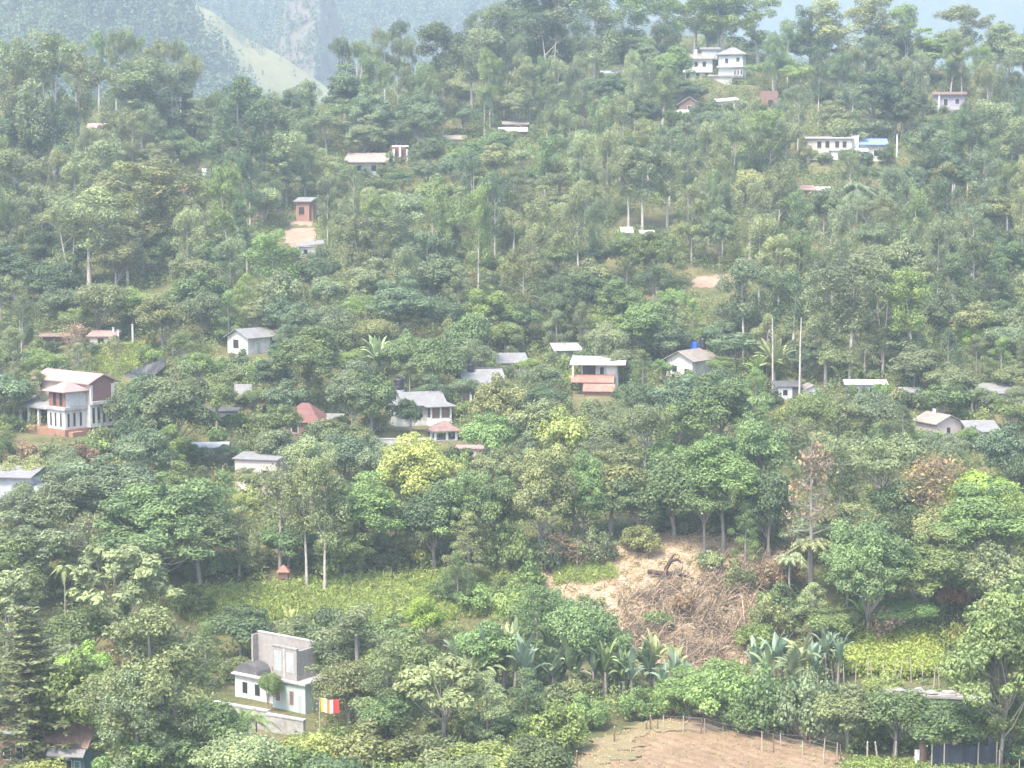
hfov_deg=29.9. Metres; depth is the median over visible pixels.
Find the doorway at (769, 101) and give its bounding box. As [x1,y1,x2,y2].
[767,99,773,106]
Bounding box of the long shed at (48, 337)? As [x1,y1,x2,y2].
[38,333,81,345]
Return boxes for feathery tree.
[0,310,17,349]
[0,325,33,379]
[0,405,11,461]
[12,571,63,646]
[23,368,48,412]
[30,99,79,187]
[54,547,84,606]
[64,342,88,371]
[67,602,213,766]
[84,665,191,767]
[104,602,145,650]
[129,638,217,767]
[147,423,189,478]
[159,459,191,487]
[185,621,224,691]
[190,465,217,503]
[197,75,272,199]
[199,115,236,204]
[210,289,244,336]
[211,469,244,529]
[221,505,261,580]
[229,273,259,326]
[232,97,295,184]
[256,171,280,219]
[266,91,283,149]
[272,313,299,343]
[295,366,325,411]
[303,601,403,720]
[317,495,375,574]
[347,640,424,738]
[370,499,417,553]
[386,212,411,251]
[397,361,424,391]
[411,374,452,402]
[439,318,463,350]
[439,552,477,603]
[440,263,473,321]
[442,511,491,586]
[446,186,474,231]
[449,222,469,277]
[465,670,511,740]
[472,88,495,139]
[477,270,508,311]
[496,667,558,739]
[506,430,538,481]
[508,583,568,679]
[540,309,570,351]
[565,301,592,349]
[626,349,658,388]
[681,297,708,346]
[707,300,736,339]
[727,500,764,567]
[741,367,775,421]
[750,313,784,376]
[786,434,820,490]
[790,582,828,640]
[813,446,870,526]
[850,331,881,378]
[859,422,885,481]
[886,405,920,442]
[923,252,980,342]
[930,327,963,389]
[947,236,1006,309]
[958,334,997,386]
[969,595,1023,744]
[974,261,1020,312]
[985,336,1017,382]
[1012,326,1023,368]
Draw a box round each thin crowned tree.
[54,320,96,364]
[55,509,106,590]
[103,337,123,373]
[238,458,315,568]
[895,451,968,547]
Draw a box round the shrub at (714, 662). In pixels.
[699,657,747,679]
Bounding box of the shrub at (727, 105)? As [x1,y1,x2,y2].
[723,102,733,111]
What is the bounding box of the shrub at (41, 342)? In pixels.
[31,338,46,348]
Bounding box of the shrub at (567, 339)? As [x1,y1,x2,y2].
[551,336,570,342]
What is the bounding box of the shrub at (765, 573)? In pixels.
[753,548,803,593]
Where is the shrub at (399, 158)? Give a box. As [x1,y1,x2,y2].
[395,156,403,164]
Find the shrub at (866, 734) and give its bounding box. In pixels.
[844,725,877,748]
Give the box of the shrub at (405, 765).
[400,762,414,767]
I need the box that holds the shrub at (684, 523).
[677,511,702,532]
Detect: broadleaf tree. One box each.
[0,106,26,182]
[0,224,33,259]
[0,243,42,313]
[0,339,14,365]
[0,372,37,421]
[0,480,37,526]
[0,510,81,599]
[0,521,9,529]
[0,532,50,605]
[3,146,35,193]
[9,126,48,178]
[14,216,54,255]
[14,470,116,569]
[19,346,72,373]
[22,259,85,319]
[23,650,129,749]
[34,285,89,328]
[40,602,127,653]
[42,240,92,287]
[49,442,159,522]
[53,639,115,670]
[57,364,71,369]
[73,281,132,329]
[79,531,147,564]
[89,240,146,287]
[89,472,233,596]
[100,390,132,419]
[104,150,139,163]
[107,427,174,466]
[108,409,170,439]
[115,286,159,330]
[115,718,208,767]
[120,372,162,416]
[121,162,163,200]
[131,294,188,352]
[132,361,220,467]
[136,137,177,191]
[143,228,181,278]
[145,493,243,591]
[151,128,192,153]
[154,108,173,127]
[162,270,231,324]
[165,98,214,138]
[167,252,216,280]
[171,697,253,766]
[176,291,226,343]
[176,352,223,384]
[178,443,200,465]
[180,137,213,176]
[183,236,226,276]
[188,729,291,767]
[196,210,219,241]
[201,602,276,656]
[202,373,235,428]
[204,221,249,245]
[214,443,239,464]
[225,79,279,159]
[225,389,245,406]
[232,467,262,484]
[236,297,273,327]
[242,389,265,411]
[244,188,282,229]
[245,473,268,488]
[247,359,293,389]
[254,427,294,458]
[255,468,289,499]
[256,267,304,303]
[256,515,317,567]
[257,404,304,431]
[258,296,297,339]
[258,671,284,708]
[259,377,311,412]
[266,342,283,357]
[269,106,317,138]
[269,322,345,402]
[272,613,318,638]
[273,85,313,110]
[280,432,339,505]
[287,257,341,299]
[288,300,319,334]
[301,754,367,767]
[305,605,361,665]
[307,276,349,305]
[307,419,331,430]
[308,155,342,186]
[310,528,377,575]
[310,659,378,732]
[311,304,356,329]
[315,470,409,571]
[318,322,362,368]
[320,63,384,125]
[323,432,371,492]
[324,357,373,424]
[324,422,377,447]
[327,415,350,427]
[329,204,367,228]
[337,612,425,662]
[341,368,399,431]
[343,114,388,152]
[345,257,389,316]
[347,316,399,363]
[348,88,396,151]
[350,689,413,733]
[355,434,398,487]
[360,627,442,688]
[364,277,438,336]
[375,431,470,546]
[380,120,414,144]
[382,191,430,241]
[383,328,422,382]
[390,92,445,142]
[395,398,422,433]
[396,475,465,570]
[404,595,446,644]
[407,137,446,162]
[408,336,467,390]
[411,255,469,296]
[414,295,467,334]
[415,173,458,219]
[430,467,507,546]
[439,86,475,107]
[442,312,492,362]
[443,141,484,172]
[447,377,479,404]
[450,619,525,694]
[458,412,515,479]
[459,467,525,540]
[461,285,520,347]
[468,168,503,201]
[468,249,511,284]
[468,372,527,447]
[469,447,517,479]
[476,130,514,149]
[479,142,516,170]
[483,227,525,255]
[487,321,523,352]
[489,577,538,627]
[493,86,535,120]
[503,397,566,458]
[503,733,575,767]
[504,302,544,350]
[506,437,580,566]
[516,358,538,369]
[517,364,562,386]
[522,380,568,408]
[523,278,579,348]
[524,264,578,292]
[531,185,573,240]
[531,587,576,636]
[532,403,592,455]
[532,449,610,536]
[539,267,608,328]
[541,598,632,662]
[542,94,581,125]
[547,160,571,195]
[571,256,612,308]
[573,447,649,537]
[575,76,600,112]
[579,418,631,462]
[583,307,623,330]
[584,320,630,355]
[592,69,654,98]
[596,276,648,341]
[599,477,667,528]
[602,346,639,376]
[610,381,664,432]
[613,35,662,77]
[616,300,672,362]
[618,91,671,137]
[621,230,686,295]
[631,451,693,537]
[634,322,695,361]
[643,437,687,460]
[646,373,705,442]
[647,44,695,83]
[651,359,675,382]
[655,402,701,444]
[658,303,686,354]
[663,664,709,719]
[671,79,708,99]
[671,372,768,448]
[671,447,734,550]
[678,432,761,550]
[692,110,728,138]
[692,205,737,268]
[694,319,739,355]
[697,433,737,452]
[704,332,761,373]
[704,356,733,368]
[706,367,748,391]
[723,310,762,353]
[730,168,781,209]
[732,155,762,190]
[732,469,795,559]
[734,395,799,525]
[761,117,788,158]
[764,121,803,156]
[783,391,838,424]
[783,415,822,460]
[784,334,821,371]
[785,26,841,78]
[803,188,846,232]
[804,429,858,481]
[805,604,859,638]
[811,86,839,105]
[811,681,882,750]
[812,98,855,123]
[812,338,859,383]
[813,509,875,607]
[818,517,924,631]
[819,500,882,527]
[822,117,868,140]
[822,392,863,436]
[832,67,904,137]
[848,391,903,435]
[849,244,883,265]
[857,25,916,70]
[857,688,929,755]
[862,480,941,539]
[873,233,929,289]
[873,596,939,634]
[874,512,918,539]
[876,85,930,142]
[876,223,920,245]
[878,328,931,353]
[888,347,945,386]
[889,165,927,217]
[890,265,931,295]
[891,525,971,631]
[903,121,952,150]
[907,500,957,547]
[908,27,957,84]
[909,698,986,746]
[915,381,968,413]
[919,287,961,348]
[923,361,979,404]
[924,138,965,178]
[928,478,1023,599]
[935,572,1023,766]
[936,468,1022,551]
[942,155,978,206]
[951,300,996,354]
[954,429,978,449]
[956,540,1023,596]
[957,327,983,353]
[966,483,1023,579]
[971,420,1023,478]
[973,305,1012,353]
[975,388,998,407]
[976,195,1021,233]
[977,187,1020,206]
[979,690,1023,764]
[980,20,1023,103]
[980,238,1023,304]
[980,324,1023,364]
[985,579,1023,611]
[989,361,1023,386]
[989,397,1023,427]
[1000,299,1023,328]
[1004,385,1023,403]
[1004,451,1023,485]
[1012,271,1023,304]
[1013,223,1023,235]
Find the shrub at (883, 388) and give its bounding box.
[871,383,890,395]
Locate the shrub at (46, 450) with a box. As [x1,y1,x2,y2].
[31,443,64,470]
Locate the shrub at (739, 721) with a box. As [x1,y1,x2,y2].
[716,698,764,731]
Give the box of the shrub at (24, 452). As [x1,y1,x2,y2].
[2,439,41,463]
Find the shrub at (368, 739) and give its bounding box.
[328,715,424,767]
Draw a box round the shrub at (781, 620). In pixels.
[746,593,796,637]
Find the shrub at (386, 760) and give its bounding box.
[380,744,408,766]
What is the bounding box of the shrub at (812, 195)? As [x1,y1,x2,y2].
[805,190,814,199]
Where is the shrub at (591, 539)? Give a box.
[567,525,618,563]
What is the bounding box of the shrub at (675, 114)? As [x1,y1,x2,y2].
[665,105,681,124]
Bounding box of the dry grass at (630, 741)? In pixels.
[578,712,704,767]
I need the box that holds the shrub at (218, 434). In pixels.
[207,427,227,441]
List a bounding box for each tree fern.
[769,552,807,597]
[777,535,830,602]
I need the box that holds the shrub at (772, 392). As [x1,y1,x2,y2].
[760,389,784,407]
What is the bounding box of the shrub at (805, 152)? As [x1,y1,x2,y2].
[796,144,818,163]
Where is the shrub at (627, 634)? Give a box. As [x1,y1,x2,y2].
[606,625,634,650]
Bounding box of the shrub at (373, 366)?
[368,358,386,378]
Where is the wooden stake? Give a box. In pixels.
[576,750,577,767]
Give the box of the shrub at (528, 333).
[517,331,532,342]
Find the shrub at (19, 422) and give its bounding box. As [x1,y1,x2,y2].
[7,413,26,431]
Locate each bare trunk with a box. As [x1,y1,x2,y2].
[766,318,773,388]
[798,317,801,393]
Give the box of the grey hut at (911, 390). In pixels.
[898,387,920,394]
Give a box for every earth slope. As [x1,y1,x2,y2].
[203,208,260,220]
[279,221,317,247]
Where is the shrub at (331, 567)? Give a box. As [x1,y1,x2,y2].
[311,555,344,579]
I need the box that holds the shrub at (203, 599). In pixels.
[167,581,215,613]
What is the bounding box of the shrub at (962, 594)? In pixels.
[931,567,981,610]
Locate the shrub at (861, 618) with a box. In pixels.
[848,610,874,631]
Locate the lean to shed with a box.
[234,384,260,404]
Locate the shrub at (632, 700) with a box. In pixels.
[616,686,659,720]
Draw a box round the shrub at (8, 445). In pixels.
[0,438,16,462]
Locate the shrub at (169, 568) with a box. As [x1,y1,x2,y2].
[156,553,178,574]
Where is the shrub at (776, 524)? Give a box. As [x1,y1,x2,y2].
[766,517,785,543]
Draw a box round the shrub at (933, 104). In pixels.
[927,99,937,113]
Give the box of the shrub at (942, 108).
[938,105,949,113]
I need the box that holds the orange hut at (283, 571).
[277,565,290,583]
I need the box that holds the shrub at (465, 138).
[458,135,474,146]
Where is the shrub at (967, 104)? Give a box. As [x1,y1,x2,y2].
[959,99,972,111]
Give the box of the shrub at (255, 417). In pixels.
[246,405,264,429]
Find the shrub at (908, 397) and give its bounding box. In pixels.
[898,392,913,407]
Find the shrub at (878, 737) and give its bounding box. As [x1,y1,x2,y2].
[870,723,903,748]
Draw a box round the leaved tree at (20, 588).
[0,568,38,656]
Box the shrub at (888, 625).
[868,602,904,638]
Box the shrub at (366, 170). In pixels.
[356,166,372,177]
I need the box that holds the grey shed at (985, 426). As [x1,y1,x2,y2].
[960,420,1000,444]
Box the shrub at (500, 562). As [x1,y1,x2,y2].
[493,554,515,567]
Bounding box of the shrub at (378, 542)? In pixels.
[364,533,393,553]
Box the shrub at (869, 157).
[860,152,873,165]
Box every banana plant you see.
[225,317,245,329]
[232,705,257,732]
[283,606,297,621]
[360,335,387,375]
[443,633,470,684]
[462,642,507,696]
[463,653,482,686]
[466,623,501,691]
[483,622,525,692]
[490,624,527,694]
[493,662,505,686]
[500,615,533,695]
[506,632,538,688]
[526,644,551,694]
[533,614,583,693]
[533,644,566,687]
[535,646,544,690]
[559,651,567,688]
[571,655,591,674]
[582,643,604,697]
[588,636,628,698]
[596,658,621,693]
[606,646,637,694]
[606,648,636,687]
[612,648,645,690]
[616,637,654,687]
[635,649,663,688]
[639,628,686,690]
[650,659,672,683]
[664,645,693,675]
[742,352,769,371]
[743,632,787,677]
[749,643,788,672]
[754,338,803,388]
[771,635,794,680]
[775,646,807,684]
[776,653,805,682]
[783,629,821,678]
[804,637,826,680]
[807,655,832,690]
[811,625,840,682]
[814,632,835,679]
[821,630,852,683]
[827,358,851,387]
[844,594,879,630]
[962,382,984,412]
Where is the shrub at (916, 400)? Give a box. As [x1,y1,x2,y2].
[909,387,926,408]
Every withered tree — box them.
[158,317,186,356]
[533,528,578,568]
[566,540,598,565]
[779,430,863,606]
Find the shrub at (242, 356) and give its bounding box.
[228,347,248,365]
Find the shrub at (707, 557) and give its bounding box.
[693,550,725,571]
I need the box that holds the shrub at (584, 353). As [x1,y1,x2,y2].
[573,346,596,355]
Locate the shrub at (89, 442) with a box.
[69,436,102,454]
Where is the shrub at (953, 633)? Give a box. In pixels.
[942,620,965,649]
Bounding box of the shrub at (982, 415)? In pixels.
[973,408,993,419]
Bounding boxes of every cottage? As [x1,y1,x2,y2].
[223,326,285,353]
[913,409,961,438]
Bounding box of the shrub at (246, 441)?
[232,435,252,449]
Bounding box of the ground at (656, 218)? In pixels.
[0,36,1023,767]
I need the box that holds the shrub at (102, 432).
[87,425,113,441]
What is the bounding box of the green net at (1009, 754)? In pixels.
[998,749,1023,767]
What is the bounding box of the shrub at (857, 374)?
[851,363,880,378]
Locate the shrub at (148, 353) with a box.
[135,344,162,364]
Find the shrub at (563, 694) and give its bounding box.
[540,682,570,704]
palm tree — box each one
[48,640,94,659]
[244,714,283,740]
[834,183,877,226]
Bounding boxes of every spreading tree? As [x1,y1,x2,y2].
[0,274,25,322]
[0,454,46,476]
[0,680,49,725]
[0,705,19,717]
[40,448,85,480]
[57,306,96,325]
[159,329,206,373]
[258,169,314,207]
[307,114,351,155]
[325,97,356,139]
[332,348,367,370]
[340,294,382,338]
[346,185,384,206]
[351,173,399,194]
[380,311,431,332]
[382,167,423,192]
[396,115,436,142]
[396,522,466,565]
[406,158,446,182]
[424,753,498,767]
[431,155,466,182]
[438,207,477,245]
[444,103,483,134]
[457,338,498,366]
[499,169,537,205]
[509,149,541,183]
[519,500,574,540]
[526,171,577,195]
[543,247,583,274]
[556,491,612,534]
[563,179,608,226]
[567,245,627,264]
[572,439,628,462]
[573,166,612,202]
[576,92,600,131]
[586,93,616,124]
[590,398,627,422]
[606,236,636,283]
[607,401,677,466]
[621,135,649,147]
[633,262,676,299]
[644,287,696,308]
[667,220,713,263]
[668,120,699,141]
[742,57,804,90]
[747,207,794,233]
[764,156,808,178]
[777,65,831,100]
[778,219,831,270]
[778,517,827,546]
[783,347,819,377]
[809,260,849,298]
[824,432,931,513]
[837,314,876,356]
[840,222,895,247]
[842,195,885,244]
[849,165,882,197]
[857,121,891,138]
[872,108,916,141]
[909,116,949,130]
[918,161,969,187]
[919,430,971,480]
[923,250,946,293]
[974,227,1017,271]
[996,152,1022,178]
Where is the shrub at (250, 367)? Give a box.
[241,356,262,379]
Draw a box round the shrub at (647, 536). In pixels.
[619,521,662,553]
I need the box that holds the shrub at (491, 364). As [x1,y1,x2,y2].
[485,358,505,374]
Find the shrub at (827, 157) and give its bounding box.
[816,152,833,165]
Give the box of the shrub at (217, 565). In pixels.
[207,552,233,577]
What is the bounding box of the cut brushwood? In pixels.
[528,510,816,667]
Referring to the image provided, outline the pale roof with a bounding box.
[442,135,466,146]
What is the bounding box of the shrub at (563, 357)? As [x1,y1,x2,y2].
[556,353,570,369]
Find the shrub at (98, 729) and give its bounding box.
[74,720,109,744]
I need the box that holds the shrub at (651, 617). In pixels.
[640,609,674,628]
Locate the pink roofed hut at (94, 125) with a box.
[87,123,106,128]
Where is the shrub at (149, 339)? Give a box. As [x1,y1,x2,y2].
[144,332,156,345]
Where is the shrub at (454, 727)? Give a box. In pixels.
[425,703,474,742]
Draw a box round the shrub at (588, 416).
[571,412,599,421]
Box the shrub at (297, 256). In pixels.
[289,247,299,259]
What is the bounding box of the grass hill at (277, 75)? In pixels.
[187,5,331,108]
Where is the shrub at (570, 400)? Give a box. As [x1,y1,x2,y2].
[559,395,573,411]
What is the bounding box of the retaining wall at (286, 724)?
[212,700,306,736]
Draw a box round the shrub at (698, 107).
[688,100,711,117]
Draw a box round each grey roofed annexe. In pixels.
[326,413,344,418]
[494,353,527,372]
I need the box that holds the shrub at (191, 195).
[189,187,205,198]
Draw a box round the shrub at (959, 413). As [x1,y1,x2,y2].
[951,405,973,419]
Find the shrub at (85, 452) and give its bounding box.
[65,441,99,463]
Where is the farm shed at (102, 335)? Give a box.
[87,330,121,344]
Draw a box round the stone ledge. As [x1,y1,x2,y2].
[883,688,983,706]
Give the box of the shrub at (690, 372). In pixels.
[672,369,694,381]
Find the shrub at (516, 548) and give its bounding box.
[478,526,534,573]
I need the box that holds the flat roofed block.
[804,137,854,159]
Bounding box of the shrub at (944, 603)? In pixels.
[930,589,949,607]
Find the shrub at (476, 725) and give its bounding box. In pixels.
[461,714,490,744]
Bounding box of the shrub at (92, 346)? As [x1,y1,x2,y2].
[87,341,100,352]
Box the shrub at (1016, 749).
[1004,739,1023,764]
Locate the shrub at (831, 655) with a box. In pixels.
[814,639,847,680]
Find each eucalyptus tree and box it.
[0,26,81,188]
[0,39,10,91]
[0,49,59,180]
[0,135,13,185]
[0,148,55,253]
[0,188,7,226]
[0,194,29,253]
[5,35,30,108]
[11,293,39,357]
[14,181,71,245]
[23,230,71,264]
[32,204,97,288]
[36,148,73,207]
[41,185,133,285]
[50,45,111,150]
[56,156,93,236]
[61,41,94,101]
[61,102,82,150]
[66,134,127,253]
[69,126,99,190]
[86,29,111,114]
[86,125,120,170]
[86,155,188,280]
[89,54,169,142]
[94,212,151,287]
[104,30,125,109]
[107,66,160,151]
[107,108,130,143]
[114,106,153,188]
[115,27,144,93]
[132,46,160,90]
[135,62,197,136]
[139,115,166,145]
[140,172,213,252]
[152,37,181,98]
[168,37,190,112]
[170,203,206,276]
[172,52,204,137]
[200,87,228,175]
[200,161,244,265]
[211,234,248,320]
[231,198,263,272]
[233,153,264,228]
[243,228,302,292]
[257,129,307,209]
[277,457,331,588]
[282,142,326,196]
[289,114,320,174]
[296,78,322,140]
[298,448,353,589]
[315,171,338,244]
[327,36,359,116]
[332,212,372,295]
[337,163,367,239]
[349,38,378,83]
[357,51,394,144]
[358,191,396,269]
[358,212,409,283]
[368,26,402,100]
[382,245,420,330]
[387,65,414,117]
[388,18,410,106]
[396,35,424,89]
[399,228,455,295]
[409,61,441,139]
[412,21,468,118]
[421,184,463,261]
[424,68,456,134]
[444,27,503,120]
[453,147,481,217]
[461,179,493,287]
[462,9,481,86]
[472,0,529,113]
[477,47,503,131]
[477,171,510,271]
[489,57,512,117]
[492,189,535,272]
[496,12,521,86]
[496,249,547,342]
[502,0,583,96]
[505,31,526,120]
[509,197,552,310]
[511,53,541,125]
[515,8,583,85]
[519,0,587,99]
[526,37,542,86]
[526,133,562,195]
[532,55,555,104]
[534,80,562,136]
[538,200,570,274]
[542,55,574,117]
[543,104,573,164]
[554,105,582,167]
[557,0,624,97]
[557,24,582,93]
[559,183,590,265]
[562,55,594,133]
[564,129,602,218]
[584,194,614,264]
[586,0,657,75]
[587,95,615,184]
[594,126,623,218]
[598,90,635,179]
[605,150,649,226]
[617,142,669,229]
[621,48,644,138]
[632,117,663,180]
[634,0,693,74]
[640,56,658,99]
[647,151,689,227]
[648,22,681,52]
[650,123,688,205]
[654,67,679,124]
[670,135,703,219]
[671,1,713,53]
[673,179,706,265]
[685,2,730,46]
[687,0,749,65]
[692,168,721,246]
[693,118,724,187]
[708,135,736,241]
[709,108,746,204]
[710,176,735,259]
[715,256,769,361]
[720,0,783,65]
[731,127,764,200]
[731,178,773,258]
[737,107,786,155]
[743,212,782,300]
[749,264,791,341]
[750,121,791,208]
[755,233,800,303]
[760,30,786,90]
[763,156,803,257]
[763,270,823,369]
[771,17,796,86]
[778,191,814,259]
[782,84,814,151]
[784,230,818,303]
[793,4,822,78]
[799,265,858,387]
[808,44,830,124]
[808,204,857,304]
[810,0,873,83]
[819,252,890,378]
[829,50,858,93]
[834,81,870,121]
[834,149,864,222]
[844,44,865,95]
[849,0,898,70]
[852,258,915,377]
[861,33,888,77]
[872,192,900,245]
[874,3,918,76]
[876,164,915,224]
[876,265,934,375]
[877,44,899,78]
[887,54,916,141]
[894,24,921,85]
[898,183,932,243]
[905,137,947,212]
[913,47,932,123]
[922,215,959,293]
[930,3,996,49]
[931,173,968,277]
[939,40,972,91]
[942,105,970,197]
[945,26,973,94]
[953,198,992,282]
[958,105,989,195]
[962,98,1021,176]
[964,131,998,199]
[966,147,1003,241]
[967,43,998,95]
[970,60,1001,140]
[988,54,1002,97]
[990,47,1023,114]
[991,159,1022,229]
[993,114,1023,189]
[1005,71,1023,119]
[1009,154,1023,247]
[1010,85,1023,153]
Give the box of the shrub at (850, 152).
[837,149,856,163]
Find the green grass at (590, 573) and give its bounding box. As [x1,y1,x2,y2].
[551,557,619,585]
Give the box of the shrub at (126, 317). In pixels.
[120,313,137,323]
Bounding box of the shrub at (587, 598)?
[573,593,606,608]
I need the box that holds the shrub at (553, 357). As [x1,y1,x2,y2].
[542,350,559,365]
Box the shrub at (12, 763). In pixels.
[0,758,29,767]
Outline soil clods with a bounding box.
[578,715,846,767]
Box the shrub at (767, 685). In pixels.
[720,662,806,736]
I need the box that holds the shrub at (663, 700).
[648,678,702,717]
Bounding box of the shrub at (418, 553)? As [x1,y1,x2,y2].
[409,546,431,565]
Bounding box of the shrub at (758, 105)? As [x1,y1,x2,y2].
[751,97,769,113]
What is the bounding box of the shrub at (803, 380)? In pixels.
[779,373,807,384]
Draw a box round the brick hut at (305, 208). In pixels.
[293,197,315,220]
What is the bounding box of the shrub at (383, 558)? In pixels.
[371,551,406,570]
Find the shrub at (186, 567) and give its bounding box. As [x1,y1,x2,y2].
[175,557,210,578]
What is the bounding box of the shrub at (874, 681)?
[860,670,906,694]
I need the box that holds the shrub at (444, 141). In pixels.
[434,136,447,146]
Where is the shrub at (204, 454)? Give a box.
[193,446,215,467]
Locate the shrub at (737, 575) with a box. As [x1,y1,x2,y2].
[723,557,759,591]
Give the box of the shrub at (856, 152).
[847,148,862,159]
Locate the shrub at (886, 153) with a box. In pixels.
[876,144,894,164]
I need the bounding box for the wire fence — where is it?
[657,715,840,763]
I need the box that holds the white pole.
[896,134,897,156]
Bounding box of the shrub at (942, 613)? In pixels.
[924,601,945,623]
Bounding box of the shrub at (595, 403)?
[580,397,603,414]
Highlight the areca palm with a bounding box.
[51,565,73,640]
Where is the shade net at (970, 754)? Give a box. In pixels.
[931,742,997,767]
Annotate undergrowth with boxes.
[0,32,1023,767]
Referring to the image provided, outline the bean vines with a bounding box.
[830,617,948,679]
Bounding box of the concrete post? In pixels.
[131,324,133,342]
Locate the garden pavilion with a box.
[426,421,461,440]
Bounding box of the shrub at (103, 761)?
[91,743,148,767]
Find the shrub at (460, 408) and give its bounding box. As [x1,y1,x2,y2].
[455,400,471,416]
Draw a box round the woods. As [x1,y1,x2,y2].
[0,0,630,105]
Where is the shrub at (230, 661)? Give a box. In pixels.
[219,656,251,676]
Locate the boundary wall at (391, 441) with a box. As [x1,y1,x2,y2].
[375,438,430,446]
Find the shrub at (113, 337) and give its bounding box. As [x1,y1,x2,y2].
[107,334,121,349]
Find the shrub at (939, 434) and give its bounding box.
[931,430,944,439]
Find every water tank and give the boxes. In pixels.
[394,377,403,389]
[467,363,473,370]
[690,341,697,348]
[699,337,705,347]
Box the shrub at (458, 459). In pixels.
[449,451,470,467]
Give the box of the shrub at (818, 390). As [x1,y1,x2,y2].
[813,388,831,400]
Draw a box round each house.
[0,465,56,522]
[0,709,38,765]
[40,722,96,767]
[192,442,229,458]
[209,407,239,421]
[231,630,323,713]
[232,451,285,493]
[285,403,326,436]
[344,153,389,173]
[388,390,457,426]
[454,367,505,400]
[456,445,485,455]
[498,121,528,136]
[570,356,626,395]
[600,71,620,75]
[620,227,654,240]
[661,348,716,376]
[677,96,696,118]
[682,47,720,77]
[707,47,750,84]
[770,380,825,398]
[798,185,830,201]
[843,379,888,394]
[852,136,888,160]
[930,92,967,109]
[974,383,1023,404]
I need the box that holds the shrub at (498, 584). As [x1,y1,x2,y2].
[490,571,529,593]
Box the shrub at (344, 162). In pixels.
[341,159,357,176]
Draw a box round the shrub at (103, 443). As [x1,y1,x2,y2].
[97,436,111,453]
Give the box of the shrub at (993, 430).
[988,428,999,434]
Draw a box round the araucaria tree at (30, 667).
[0,605,96,766]
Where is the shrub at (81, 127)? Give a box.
[80,125,91,132]
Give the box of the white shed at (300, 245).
[296,240,323,257]
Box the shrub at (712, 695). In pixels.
[681,666,760,726]
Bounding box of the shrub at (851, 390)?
[844,383,857,398]
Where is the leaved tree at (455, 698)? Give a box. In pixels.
[391,652,482,740]
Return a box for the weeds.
[581,714,825,767]
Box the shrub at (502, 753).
[445,739,531,767]
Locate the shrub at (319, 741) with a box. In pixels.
[280,731,375,767]
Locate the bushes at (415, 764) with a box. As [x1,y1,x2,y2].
[275,724,518,767]
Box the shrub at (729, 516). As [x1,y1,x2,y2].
[707,506,736,533]
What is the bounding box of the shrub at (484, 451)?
[475,447,487,455]
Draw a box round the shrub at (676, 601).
[670,591,694,618]
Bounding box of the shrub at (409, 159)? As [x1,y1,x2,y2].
[405,152,416,166]
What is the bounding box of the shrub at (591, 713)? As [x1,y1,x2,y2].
[561,691,611,729]
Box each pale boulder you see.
[893,687,904,691]
[911,687,925,693]
[925,689,937,694]
[940,690,956,695]
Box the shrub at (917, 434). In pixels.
[910,427,929,444]
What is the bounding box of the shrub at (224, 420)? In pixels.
[219,415,230,427]
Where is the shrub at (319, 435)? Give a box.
[302,420,329,442]
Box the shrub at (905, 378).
[901,373,920,387]
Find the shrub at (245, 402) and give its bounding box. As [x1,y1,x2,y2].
[234,398,247,408]
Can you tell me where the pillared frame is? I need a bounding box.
[390,145,408,160]
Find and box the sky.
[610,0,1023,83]
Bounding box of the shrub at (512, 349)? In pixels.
[500,345,519,352]
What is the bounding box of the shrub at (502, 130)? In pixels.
[489,128,506,132]
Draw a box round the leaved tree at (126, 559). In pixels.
[65,543,186,655]
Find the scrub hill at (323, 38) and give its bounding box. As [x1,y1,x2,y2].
[273,0,356,85]
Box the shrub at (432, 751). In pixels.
[395,733,472,767]
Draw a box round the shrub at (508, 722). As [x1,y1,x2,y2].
[474,701,531,743]
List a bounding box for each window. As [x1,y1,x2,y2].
[3,746,10,759]
[15,747,22,759]
[52,392,56,405]
[54,412,56,426]
[59,393,62,406]
[65,760,71,767]
[67,413,69,427]
[73,412,75,426]
[79,412,81,425]
[92,407,95,423]
[97,407,100,422]
[102,406,105,422]
[232,338,238,348]
[242,681,247,694]
[254,683,260,696]
[274,650,281,670]
[275,688,280,701]
[286,652,293,672]
[289,690,293,705]
[291,425,297,432]
[298,206,304,214]
[371,165,376,171]
[599,367,603,373]
[672,365,677,372]
[782,389,787,395]
[817,141,821,147]
[825,141,829,147]
[835,141,839,147]
[842,141,846,147]
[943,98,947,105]
[955,98,959,103]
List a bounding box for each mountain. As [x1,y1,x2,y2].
[0,0,238,107]
[195,0,808,87]
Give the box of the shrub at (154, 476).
[148,470,165,483]
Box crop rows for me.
[838,754,1023,767]
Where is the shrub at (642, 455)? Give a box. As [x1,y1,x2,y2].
[634,446,650,464]
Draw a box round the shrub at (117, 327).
[109,322,130,337]
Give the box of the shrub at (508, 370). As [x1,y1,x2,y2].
[503,362,517,377]
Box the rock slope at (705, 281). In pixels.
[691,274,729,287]
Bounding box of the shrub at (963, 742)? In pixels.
[956,736,995,745]
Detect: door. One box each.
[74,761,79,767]
[256,342,260,352]
[298,695,301,713]
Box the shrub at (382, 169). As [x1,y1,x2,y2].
[375,160,396,175]
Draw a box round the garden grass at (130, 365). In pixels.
[86,340,171,376]
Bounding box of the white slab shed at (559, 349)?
[550,343,581,362]
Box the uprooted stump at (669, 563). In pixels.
[647,554,691,577]
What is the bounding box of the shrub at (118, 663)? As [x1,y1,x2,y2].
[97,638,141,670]
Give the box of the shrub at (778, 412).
[774,406,786,421]
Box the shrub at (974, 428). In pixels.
[963,424,981,446]
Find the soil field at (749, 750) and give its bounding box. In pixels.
[573,714,842,767]
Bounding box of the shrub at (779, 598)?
[756,581,812,617]
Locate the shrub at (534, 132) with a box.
[527,124,539,141]
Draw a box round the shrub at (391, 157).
[385,150,395,162]
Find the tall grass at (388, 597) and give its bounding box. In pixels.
[162,562,529,626]
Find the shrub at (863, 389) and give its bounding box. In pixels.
[856,386,869,394]
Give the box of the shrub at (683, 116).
[679,111,691,122]

